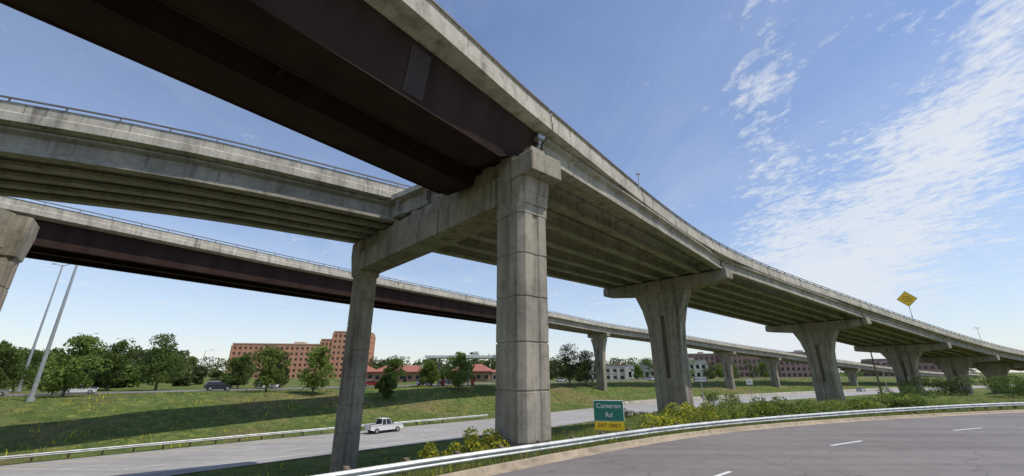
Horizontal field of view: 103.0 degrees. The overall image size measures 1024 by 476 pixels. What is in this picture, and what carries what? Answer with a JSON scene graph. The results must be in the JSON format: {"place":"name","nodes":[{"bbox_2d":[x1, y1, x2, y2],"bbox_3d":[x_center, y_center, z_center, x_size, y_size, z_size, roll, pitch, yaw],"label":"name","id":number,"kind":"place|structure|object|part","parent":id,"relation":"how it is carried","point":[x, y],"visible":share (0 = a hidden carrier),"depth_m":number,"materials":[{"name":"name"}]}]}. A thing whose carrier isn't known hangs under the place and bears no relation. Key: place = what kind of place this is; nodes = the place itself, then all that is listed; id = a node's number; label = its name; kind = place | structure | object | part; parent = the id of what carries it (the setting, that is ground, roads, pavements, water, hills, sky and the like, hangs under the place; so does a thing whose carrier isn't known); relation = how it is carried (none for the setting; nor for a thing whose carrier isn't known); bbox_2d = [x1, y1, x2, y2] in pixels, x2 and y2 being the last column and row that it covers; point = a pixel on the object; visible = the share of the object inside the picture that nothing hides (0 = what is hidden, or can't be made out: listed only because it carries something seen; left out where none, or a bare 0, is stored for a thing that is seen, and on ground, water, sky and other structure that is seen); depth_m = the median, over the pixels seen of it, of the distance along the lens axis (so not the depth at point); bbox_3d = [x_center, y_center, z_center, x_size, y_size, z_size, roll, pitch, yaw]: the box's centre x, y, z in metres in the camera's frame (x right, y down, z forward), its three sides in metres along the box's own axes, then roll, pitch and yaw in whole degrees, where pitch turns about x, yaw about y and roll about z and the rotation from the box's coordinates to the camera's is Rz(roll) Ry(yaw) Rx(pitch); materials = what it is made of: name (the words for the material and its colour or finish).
{"place":"outdoors","nodes":[
{"label":"outdoors","id":0,"kind":"place"},
{"bbox_2d":[0,377,875,396],"bbox_3d":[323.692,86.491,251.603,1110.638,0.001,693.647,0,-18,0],"label":"service road","id":1,"kind":"structure","parent":0,"point":[41,394],"depth_m":82.94,"materials":[{"name":"grey asphalt"}]},
{"bbox_2d":[0,389,11,395],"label":"parked car","id":2,"kind":"object","parent":1,"relation":"on","point":[2,392],"visible":0.99,"depth_m":63.91,"materials":[{"name":"grey paint"}]},
{"bbox_2d":[60,384,97,393],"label":"parked car","id":3,"kind":"object","parent":1,"relation":"on","point":[88,390],"visible":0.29,"depth_m":69.61,"materials":[{"name":"white paint"}]},
{"bbox_2d":[203,381,232,390],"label":"parked car","id":4,"kind":"object","parent":1,"relation":"on","point":[209,385],"visible":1,"depth_m":82.43,"materials":[{"name":"grey paint"}]},
{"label":"windows","id":5,"kind":"part","parent":4,"relation":"part of","materials":[{"name":"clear glass"}]},
{"bbox_2d":[255,382,278,388],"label":"parked car","id":6,"kind":"object","parent":1,"relation":"on","point":[275,386],"visible":0.27,"depth_m":92.18,"materials":[{"name":"white paint"}]},
{"bbox_2d":[365,380,375,385],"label":"parked car","id":7,"kind":"object","parent":1,"relation":"on","point":[370,382],"visible":0.59,"depth_m":106.83,"materials":[{"name":"red paint"}]},
{"bbox_2d":[416,378,433,385],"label":"parked car","id":8,"kind":"object","parent":1,"relation":"on","point":[417,382],"visible":0.3,"depth_m":113.62,"materials":[{"name":"white paint"}]},
{"bbox_2d":[0,385,1012,475],"bbox_3d":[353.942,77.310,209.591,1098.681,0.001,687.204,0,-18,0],"label":"highway road","id":9,"kind":"structure","parent":0,"point":[190,458],"depth_m":43.05,"materials":[{"name":"grey asphalt"}]},
{"bbox_2d":[364,417,403,433],"bbox_3d":[-17.897,26.241,57.167,1.877,1.845,5.198,-16,-24,40],"label":"pickup truck","id":10,"kind":"object","parent":9,"relation":"on","point":[383,424],"visible":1,"depth_m":56.50,"materials":[{"name":"white paint"}]},
{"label":"windows","id":11,"kind":"part","parent":10,"relation":"part of","materials":[{"name":"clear glass"}]},
{"bbox_2d":[0,386,974,475],"bbox_3d":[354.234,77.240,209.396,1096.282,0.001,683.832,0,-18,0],"label":"highway lane markings","id":12,"kind":"object","parent":9,"relation":"on","point":[289,449],"visible":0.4,"depth_m":42.48,"materials":[{"name":"white paint"}]},
{"bbox_2d":[0,372,1023,475],"bbox_3d":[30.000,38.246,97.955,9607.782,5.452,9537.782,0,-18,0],"label":"ground","id":13,"kind":"structure","parent":0,"point":[135,421],"depth_m":60.10,"materials":[{"name":"green plant"}]},
{"bbox_2d":[0,344,24,389],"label":"tree","id":14,"kind":"object","parent":13,"relation":"on","point":[6,356],"visible":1,"depth_m":68.58,"materials":[{"name":"green plant"}]},
{"bbox_2d":[0,339,31,376],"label":"tree","id":15,"kind":"object","parent":13,"relation":"on","point":[3,342],"visible":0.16,"depth_m":83.89,"materials":[{"name":"green plant"}]},
{"bbox_2d":[0,348,34,389],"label":"tree","id":16,"kind":"object","parent":13,"relation":"on","point":[21,370],"visible":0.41,"depth_m":77.00,"materials":[{"name":"green plant"}]},
{"bbox_2d":[10,348,48,390],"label":"tree","id":17,"kind":"object","parent":13,"relation":"on","point":[37,354],"visible":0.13,"depth_m":90.53,"materials":[{"name":"green plant"}]},
{"bbox_2d":[15,263,68,391],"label":"light pole","id":18,"kind":"object","parent":13,"relation":"on","point":[18,389],"visible":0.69,"depth_m":83.09,"materials":[{"name":"metal"}]},
{"bbox_2d":[25,265,77,401],"bbox_3d":[-65.834,11.907,59.245,1.167,22.600,0.835,0,-18,0],"label":"light pole","id":19,"kind":"object","parent":13,"relation":"on","point":[31,397],"visible":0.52,"depth_m":58.01,"materials":[{"name":"metal"}]},
{"bbox_2d":[30,360,75,394],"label":"tree","id":20,"kind":"object","parent":13,"relation":"on","point":[41,388],"visible":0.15,"depth_m":67.05,"materials":[{"name":"green plant"}]},
{"bbox_2d":[38,334,112,396],"bbox_3d":[-67.549,19.753,62.720,7.059,9.720,7.147,0,-18,0],"label":"tree","id":21,"kind":"object","parent":13,"relation":"on","point":[66,378],"visible":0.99,"depth_m":62.85,"materials":[{"name":"green plant"}]},
{"bbox_2d":[78,349,125,388],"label":"tree","id":22,"kind":"object","parent":13,"relation":"on","point":[97,383],"visible":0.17,"depth_m":86.08,"materials":[{"name":"green plant"}]},
{"bbox_2d":[87,339,138,390],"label":"tree","id":23,"kind":"object","parent":13,"relation":"on","point":[113,375],"visible":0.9,"depth_m":83.20,"materials":[{"name":"green plant"}]},
{"bbox_2d":[130,333,188,390],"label":"tree","id":24,"kind":"object","parent":13,"relation":"on","point":[165,354],"visible":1,"depth_m":84.52,"materials":[{"name":"green plant"}]},
{"bbox_2d":[0,95,411,311],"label":"flyover ramp","id":25,"kind":"structure","parent":13,"relation":"on","point":[53,155],"depth_m":27.18,"materials":[{"name":"concrete"}]},
{"bbox_2d":[221,353,258,388],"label":"tree","id":26,"kind":"object","parent":13,"relation":"on","point":[242,364],"visible":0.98,"depth_m":92.38,"materials":[{"name":"green plant"}]},
{"bbox_2d":[0,414,487,462],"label":"guardrail","id":27,"kind":"object","parent":13,"relation":"on","point":[133,446],"visible":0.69,"depth_m":45.47,"materials":[{"name":"metal"}]},
{"bbox_2d":[251,345,290,391],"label":"tree","id":28,"kind":"object","parent":13,"relation":"on","point":[270,357],"visible":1,"depth_m":78.18,"materials":[{"name":"green plant"}]},
{"bbox_2d":[257,351,289,385],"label":"tree","id":29,"kind":"object","parent":13,"relation":"on","point":[280,368],"visible":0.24,"depth_m":97.02,"materials":[{"name":"green plant"}]},
{"bbox_2d":[226,331,375,377],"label":"brick hotel","id":30,"kind":"structure","parent":13,"relation":"on","point":[299,352],"depth_m":252.28,"materials":[{"name":"brick"}]},
{"bbox_2d":[229,335,345,377],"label":"windows","id":31,"kind":"structure","parent":30,"relation":"in","point":[302,348],"depth_m":252.51,"materials":[{"name":"black glass"}]},
{"bbox_2d":[296,344,335,394],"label":"tree","id":32,"kind":"object","parent":13,"relation":"on","point":[324,367],"visible":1,"depth_m":79.41,"materials":[{"name":"green plant"}]},
{"bbox_2d":[339,366,375,379],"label":"brick restaurant","id":33,"kind":"structure","parent":13,"relation":"on","point":[369,374],"depth_m":163.46,"materials":[{"name":"red tile"}]},
{"bbox_2d":[374,373,396,398],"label":"tree","id":34,"kind":"object","parent":13,"relation":"on","point":[384,388],"visible":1,"depth_m":82.14,"materials":[{"name":"green plant"}]},
{"bbox_2d":[383,358,406,384],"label":"tree","id":35,"kind":"object","parent":13,"relation":"on","point":[393,366],"visible":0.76,"depth_m":103.71,"materials":[{"name":"green plant"}]},
{"bbox_2d":[370,365,422,381],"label":"brick restaurant","id":36,"kind":"structure","parent":13,"relation":"on","point":[412,374],"depth_m":154.12,"materials":[{"name":"red tile"}]},
{"bbox_2d":[375,375,419,381],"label":"windows","id":37,"kind":"structure","parent":36,"relation":"in","point":[376,376],"depth_m":153.89,"materials":[{"name":"black glass"}]},
{"bbox_2d":[418,360,440,385],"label":"tree","id":38,"kind":"object","parent":13,"relation":"on","point":[428,366],"visible":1,"depth_m":105.79,"materials":[{"name":"green plant"}]},
{"bbox_2d":[416,441,469,469],"bbox_3d":[-2.682,8.398,15.696,1.605,1.147,2.163,10,-21,-28],"label":"shrub","id":39,"kind":"object","parent":13,"relation":"on","point":[429,452],"visible":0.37,"depth_m":15.77,"materials":[{"name":"green plant"}]},
{"bbox_2d":[443,352,474,389],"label":"tree","id":40,"kind":"object","parent":13,"relation":"on","point":[463,365],"visible":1,"depth_m":100.29,"materials":[{"name":"green plant"}]},
{"bbox_2d":[425,355,495,385],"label":"service station canopy","id":41,"kind":"object","parent":13,"relation":"on","point":[440,357],"visible":0.36,"depth_m":109.55,"materials":[{"name":"white metal"}]},
{"bbox_2d":[453,364,491,381],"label":"brick restaurant","id":42,"kind":"structure","parent":13,"relation":"on","point":[482,372],"depth_m":161.79,"materials":[{"name":"brown brick"}]},
{"bbox_2d":[469,375,487,381],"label":"windows","id":43,"kind":"structure","parent":42,"relation":"in","point":[478,376],"depth_m":161.41,"materials":[{"name":"black glass"}]},
{"bbox_2d":[462,426,509,457],"bbox_3d":[-1.096,8.622,16.850,2.055,1.425,1.876,0,-18,0],"label":"shrub","id":44,"kind":"object","parent":13,"relation":"on","point":[492,440],"visible":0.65,"depth_m":17.19,"materials":[{"name":"green plant"}]},
{"bbox_2d":[0,196,978,390],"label":"flyover ramp","id":45,"kind":"structure","parent":13,"relation":"on","point":[65,236],"depth_m":55.60,"materials":[{"name":"concrete"}]},
{"bbox_2d":[490,369,495,380],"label":"brick restaurant","id":46,"kind":"structure","parent":13,"relation":"on","point":[493,375],"depth_m":164.26,"materials":[{"name":"beige brick"}]},
{"bbox_2d":[15,343,977,389],"bbox_3d":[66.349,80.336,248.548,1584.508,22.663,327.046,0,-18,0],"label":"distant trees","id":47,"kind":"object","parent":13,"relation":"on","point":[196,372],"visible":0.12,"depth_m":153.44,"materials":[{"name":"green plant"}]},
{"bbox_2d":[0,0,1023,472],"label":"highway overpass","id":48,"kind":"object","parent":13,"relation":"on","point":[524,190],"visible":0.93,"depth_m":20.92,"materials":[{"name":"concrete"}]},
{"bbox_2d":[897,291,916,317],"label":"warning sign","id":49,"kind":"object","parent":48,"relation":"on","point":[906,298],"visible":1,"depth_m":84.16,"materials":[{"name":"metal"}]},
{"bbox_2d":[549,342,589,386],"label":"tree","id":50,"kind":"object","parent":13,"relation":"on","point":[566,360],"visible":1,"depth_m":128.04,"materials":[{"name":"green plant"}]},
{"bbox_2d":[574,350,595,385],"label":"tree","id":51,"kind":"object","parent":13,"relation":"on","point":[589,357],"visible":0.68,"depth_m":132.78,"materials":[{"name":"green plant"}]},
{"bbox_2d":[588,363,627,379],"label":"walls","id":52,"kind":"structure","parent":13,"relation":"on","point":[611,373],"depth_m":194.07,"materials":[{"name":"beige paint"}]},
{"bbox_2d":[586,361,624,372],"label":"cornice","id":53,"kind":"structure","parent":52,"relation":"on","point":[616,363],"depth_m":195.43,"materials":[{"name":"beige concrete"}]},
{"bbox_2d":[588,367,623,378],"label":"windows","id":54,"kind":"structure","parent":52,"relation":"attached to","point":[615,370],"depth_m":194.51,"materials":[{"name":"black glass"}]},
{"bbox_2d":[593,400,624,431],"bbox_3d":[4.954,9.503,20.692,1.505,2.360,0.114,-3,-18,9],"label":"exit guide sign","id":55,"kind":"object","parent":13,"relation":"on","point":[608,410],"visible":0.99,"depth_m":20.80,"materials":[{"name":"green metal"}]},
{"bbox_2d":[631,364,644,378],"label":"tree","id":56,"kind":"object","parent":13,"relation":"on","point":[637,370],"visible":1,"depth_m":193.78,"materials":[{"name":"green plant"}]},
{"bbox_2d":[625,366,653,378],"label":"walls","id":57,"kind":"structure","parent":13,"relation":"on","point":[632,372],"depth_m":203.22,"materials":[{"name":"white paint"}]},
{"bbox_2d":[625,363,652,368],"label":"cornice","id":58,"kind":"structure","parent":57,"relation":"on","point":[639,365],"depth_m":204.03,"materials":[{"name":"grey concrete"}]},
{"bbox_2d":[628,372,653,376],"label":"windows","id":59,"kind":"structure","parent":57,"relation":"attached to","point":[630,375],"depth_m":203.33,"materials":[{"name":"black glass"}]},
{"bbox_2d":[624,408,661,418],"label":"shrub","id":60,"kind":"object","parent":13,"relation":"on","point":[627,413],"visible":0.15,"depth_m":51.08,"materials":[{"name":"green plant"}]},
{"bbox_2d":[637,357,652,375],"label":"tree","id":61,"kind":"object","parent":13,"relation":"on","point":[647,362],"visible":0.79,"depth_m":203.75,"materials":[{"name":"green plant"}]},
{"bbox_2d":[643,415,672,434],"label":"shrub","id":62,"kind":"object","parent":13,"relation":"on","point":[654,420],"visible":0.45,"depth_m":22.18,"materials":[{"name":"green plant"}]},
{"bbox_2d":[641,413,691,431],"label":"shrub","id":63,"kind":"object","parent":13,"relation":"on","point":[678,419],"visible":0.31,"depth_m":23.36,"materials":[{"name":"green plant"}]},
{"bbox_2d":[312,401,1023,475],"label":"guardrail","id":64,"kind":"object","parent":13,"relation":"on","point":[407,464],"visible":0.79,"depth_m":17.52,"materials":[{"name":"metal"}]},
{"bbox_2d":[659,401,717,423],"bbox_3d":[10.794,11.031,25.102,2.992,1.982,2.727,9,-20,-25],"label":"shrub","id":65,"kind":"object","parent":13,"relation":"on","point":[692,412],"visible":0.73,"depth_m":24.93,"materials":[{"name":"green plant"}]},
{"bbox_2d":[689,361,707,377],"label":"walls","id":66,"kind":"structure","parent":13,"relation":"on","point":[700,363],"depth_m":256.09,"materials":[{"name":"beige paint"}]},
{"bbox_2d":[688,358,705,370],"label":"cornice","id":67,"kind":"structure","parent":66,"relation":"on","point":[691,359],"depth_m":257.61,"materials":[{"name":"beige concrete"}]},
{"bbox_2d":[690,365,704,376],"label":"windows","id":68,"kind":"structure","parent":66,"relation":"attached to","point":[697,367],"depth_m":256.08,"materials":[{"name":"black glass"}]},
{"bbox_2d":[694,376,707,421],"bbox_3d":[11.911,10.380,25.244,0.837,3.450,0.100,-6,-19,16],"label":"one way sign","id":69,"kind":"object","parent":13,"relation":"on","point":[700,379],"visible":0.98,"depth_m":25.65,"materials":[{"name":"metal"}]},
{"bbox_2d":[713,362,723,378],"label":"tree","id":70,"kind":"object","parent":13,"relation":"on","point":[719,371],"visible":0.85,"depth_m":218.36,"materials":[{"name":"green plant"}]},
{"bbox_2d":[698,406,744,421],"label":"shrub","id":71,"kind":"object","parent":13,"relation":"on","point":[734,415],"visible":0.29,"depth_m":26.40,"materials":[{"name":"green plant"}]},
{"bbox_2d":[700,392,743,407],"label":"shrub","id":72,"kind":"object","parent":13,"relation":"on","point":[734,401],"visible":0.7,"depth_m":46.34,"materials":[{"name":"green plant"}]},
{"bbox_2d":[732,362,738,376],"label":"tree","id":73,"kind":"object","parent":13,"relation":"on","point":[735,372],"visible":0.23,"depth_m":222.04,"materials":[{"name":"green plant"}]},
{"bbox_2d":[717,400,776,417],"bbox_3d":[16.832,12.304,28.930,3.612,1.544,2.891,0,-18,0],"label":"shrub","id":74,"kind":"object","parent":13,"relation":"on","point":[756,410],"visible":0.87,"depth_m":28.49,"materials":[{"name":"green plant"}]},
{"bbox_2d":[746,379,752,401],"bbox_3d":[28.005,18.238,47.715,0.700,3.200,0.100,-4,-19,11],"label":"route marker sign","id":75,"kind":"object","parent":13,"relation":"on","point":[749,382],"visible":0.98,"depth_m":48.05,"materials":[{"name":"metal"}]},
{"bbox_2d":[688,352,811,377],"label":"brick building","id":76,"kind":"structure","parent":13,"relation":"on","point":[785,371],"depth_m":290.41,"materials":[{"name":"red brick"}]},
{"bbox_2d":[690,355,810,375],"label":"windows","id":77,"kind":"structure","parent":76,"relation":"attached to","point":[712,363],"depth_m":291.10,"materials":[{"name":"black glass"}]},
{"bbox_2d":[696,350,804,353],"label":"cornice","id":78,"kind":"structure","parent":76,"relation":"on","point":[798,351],"depth_m":297.74,"materials":[{"name":"beige stone"}]},
{"bbox_2d":[623,387,897,404],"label":"road","id":79,"kind":"structure","parent":13,"relation":"on","point":[700,397],"depth_m":142.12,"materials":[{"name":"grey asphalt"}]},
{"bbox_2d":[756,361,769,377],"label":"tree","id":80,"kind":"object","parent":13,"relation":"on","point":[761,367],"visible":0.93,"depth_m":226.06,"materials":[{"name":"green plant"}]},
{"bbox_2d":[744,396,804,415],"bbox_3d":[19.753,12.957,30.875,3.950,1.892,2.947,0,-18,0],"label":"shrub","id":81,"kind":"object","parent":13,"relation":"on","point":[782,405],"visible":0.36,"depth_m":30.48,"materials":[{"name":"green plant"}]},
{"bbox_2d":[789,399,849,418],"bbox_3d":[23.400,13.116,31.037,3.985,1.667,2.800,-12,-22,33],"label":"shrub","id":82,"kind":"object","parent":13,"relation":"on","point":[813,409],"visible":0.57,"depth_m":31.15,"materials":[{"name":"green plant"}]},
{"bbox_2d":[823,397,879,410],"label":"shrub","id":83,"kind":"object","parent":13,"relation":"on","point":[860,402],"visible":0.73,"depth_m":33.71,"materials":[{"name":"green plant"}]},
{"bbox_2d":[867,344,881,395],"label":"utility pole","id":84,"kind":"object","parent":13,"relation":"on","point":[878,381],"visible":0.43,"depth_m":94.07,"materials":[{"name":"wood"}]},
{"bbox_2d":[862,396,927,408],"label":"shrub","id":85,"kind":"object","parent":13,"relation":"on","point":[893,403],"visible":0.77,"depth_m":35.13,"materials":[{"name":"green plant"}]},
{"bbox_2d":[860,359,941,376],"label":"walls","id":86,"kind":"structure","parent":13,"relation":"on","point":[921,365],"depth_m":338.79,"materials":[{"name":"brown brick"}]},
{"bbox_2d":[865,362,939,375],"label":"windows","id":87,"kind":"structure","parent":86,"relation":"attached to","point":[888,363],"depth_m":339.60,"materials":[{"name":"black glass"}]},
{"bbox_2d":[876,385,938,398],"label":"shrub","id":88,"kind":"object","parent":13,"relation":"on","point":[911,389],"visible":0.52,"depth_m":48.55,"materials":[{"name":"green plant"}]},
{"bbox_2d":[877,392,952,407],"bbox_3d":[37.583,15.304,37.971,4.972,1.672,2.856,-7,-19,19],"label":"shrub","id":89,"kind":"object","parent":13,"relation":"on","point":[890,395],"visible":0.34,"depth_m":38.10,"materials":[{"name":"green plant"}]},
{"bbox_2d":[897,376,969,395],"bbox_3d":[60.295,21.328,58.512,7.779,3.028,5.346,0,-18,0],"label":"shrub","id":90,"kind":"object","parent":13,"relation":"on","point":[945,387],"visible":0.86,"depth_m":57.56,"materials":[{"name":"green plant"}]},
{"bbox_2d":[948,374,1023,396],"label":"shrub","id":91,"kind":"object","parent":13,"relation":"on","point":[1003,382],"visible":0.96,"depth_m":55.92,"materials":[{"name":"green plant"}]},
{"bbox_2d":[978,379,1023,395],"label":"shrub","id":92,"kind":"object","parent":13,"relation":"on","point":[1009,392],"visible":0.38,"depth_m":58.44,"materials":[{"name":"green plant"}]},
{"bbox_2d":[0,0,1023,371],"label":"sky","id":93,"kind":"structure","parent":0,"point":[870,151],"materials":[{"name":"blue"}]},
{"bbox_2d":[305,395,1023,475],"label":"verge grass","id":94,"kind":"structure","parent":0,"point":[440,470],"depth_m":22.18,"materials":[{"name":"green plant"}]},
{"bbox_2d":[493,413,1023,475],"bbox_3d":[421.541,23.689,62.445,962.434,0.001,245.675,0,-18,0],"label":"frontage road","id":95,"kind":"structure","parent":0,"point":[992,445],"depth_m":15.79,"materials":[{"name":"grey asphalt"}]},
{"bbox_2d":[437,409,1023,475],"bbox_3d":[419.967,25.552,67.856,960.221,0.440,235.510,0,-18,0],"label":"road kerb","id":96,"kind":"structure","parent":95,"relation":"on","point":[500,468],"depth_m":18.19,"materials":[{"name":"concrete"}]},
{"bbox_2d":[715,428,977,475],"bbox_3d":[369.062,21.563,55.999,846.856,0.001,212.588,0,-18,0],"label":"frontage lane markings","id":97,"kind":"object","parent":95,"relation":"on","point":[724,473],"visible":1,"depth_m":17.71,"materials":[{"name":"white paint"}]}
]}

